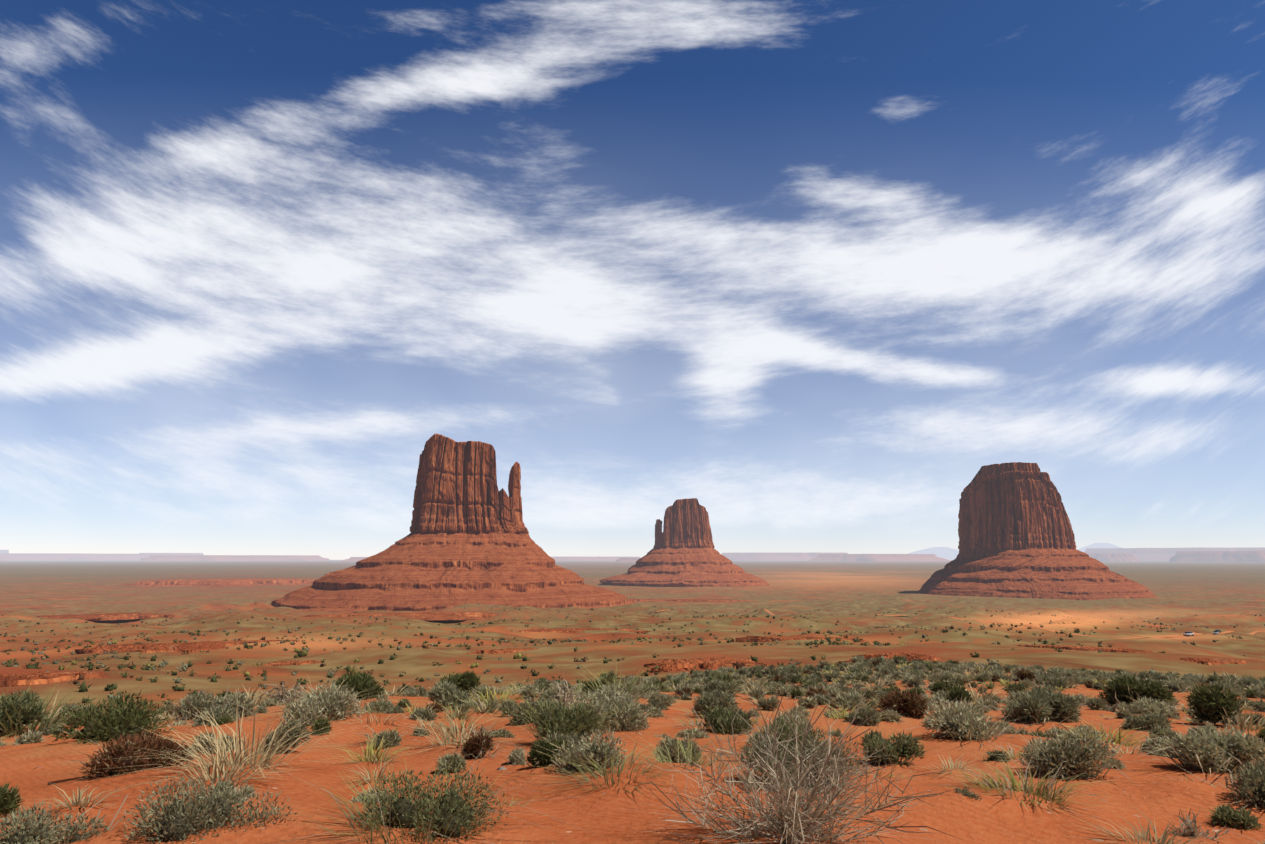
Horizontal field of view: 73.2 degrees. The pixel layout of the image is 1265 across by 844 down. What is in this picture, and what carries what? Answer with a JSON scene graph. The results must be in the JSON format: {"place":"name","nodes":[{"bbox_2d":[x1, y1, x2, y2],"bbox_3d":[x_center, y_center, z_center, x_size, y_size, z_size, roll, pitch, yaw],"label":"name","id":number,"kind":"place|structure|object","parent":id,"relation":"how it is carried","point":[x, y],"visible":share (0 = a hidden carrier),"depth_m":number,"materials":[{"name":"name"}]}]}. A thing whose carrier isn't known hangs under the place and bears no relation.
{"place":"outdoors","nodes":[
{"label":"outdoors","id":0,"kind":"place"},
{"bbox_2d":[0,560,1264,843],"bbox_3d":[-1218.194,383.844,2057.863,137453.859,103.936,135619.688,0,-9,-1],"label":"desert ground","id":1,"kind":"structure","parent":0,"point":[1220,596],"depth_m":168.83,"materials":[{"name":"sand"}]},
{"bbox_2d":[269,433,635,612],"bbox_3d":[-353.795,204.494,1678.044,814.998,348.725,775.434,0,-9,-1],"label":"butte","id":2,"kind":"object","parent":1,"relation":"on","point":[467,540],"visible":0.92,"depth_m":1542.61,"materials":[{"name":"stone"}]},
{"bbox_2d":[34,692,1119,769],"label":"ground stones","id":3,"kind":"object","parent":1,"relation":"on","point":[502,768],"depth_m":12.99,"materials":[{"name":"brown stone"}]},
{"bbox_2d":[0,579,1246,686],"bbox_3d":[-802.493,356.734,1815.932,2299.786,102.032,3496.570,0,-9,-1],"label":"rock outcrops","id":4,"kind":"object","parent":1,"relation":"on","point":[37,678],"visible":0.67,"depth_m":291.19,"materials":[{"name":"stone"}]},
{"bbox_2d":[0,654,1264,843],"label":"shrubs","id":5,"kind":"object","parent":1,"relation":"on","point":[566,732],"visible":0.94,"depth_m":11.21,"materials":[{"name":"green plant"}]},
{"bbox_2d":[0,602,1264,703],"bbox_3d":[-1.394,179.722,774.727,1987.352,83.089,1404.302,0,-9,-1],"label":"shrubs","id":6,"kind":"object","parent":1,"relation":"on","point":[112,686],"visible":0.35,"depth_m":261.19,"materials":[{"name":"green plant"}]},
{"bbox_2d":[0,543,1264,561],"bbox_3d":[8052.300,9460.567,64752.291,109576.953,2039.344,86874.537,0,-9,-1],"label":"distant mesas","id":7,"kind":"structure","parent":1,"relation":"on","point":[1104,552],"depth_m":35140.23,"materials":[{"name":"stone"}]},
{"bbox_2d":[600,498,768,586],"bbox_3d":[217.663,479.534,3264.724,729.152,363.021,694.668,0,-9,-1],"label":"butte","id":8,"kind":"object","parent":1,"relation":"on","point":[683,552],"visible":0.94,"depth_m":3136.52,"materials":[{"name":"stone"}]},
{"bbox_2d":[918,462,1156,599],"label":"butte","id":9,"kind":"object","parent":1,"relation":"on","point":[1016,536],"visible":0.96,"depth_m":2270.43,"materials":[{"name":"stone"}]},
{"bbox_2d":[0,0,1264,559],"label":"sky","id":10,"kind":"structure","parent":0,"point":[800,271],"materials":[{"name":"blue"}]},
{"bbox_2d":[656,609,1264,638],"bbox_3d":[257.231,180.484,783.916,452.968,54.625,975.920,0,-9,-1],"label":"dirt track","id":11,"kind":"structure","parent":0,"point":[1031,626],"depth_m":348.63,"materials":[{"name":"soil"}]},
{"bbox_2d":[1183,632,1193,635],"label":"car","id":12,"kind":"object","parent":11,"relation":"on","point":[1188,633],"visible":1,"depth_m":341.47,"materials":[{"name":"grey paint"}]}
]}

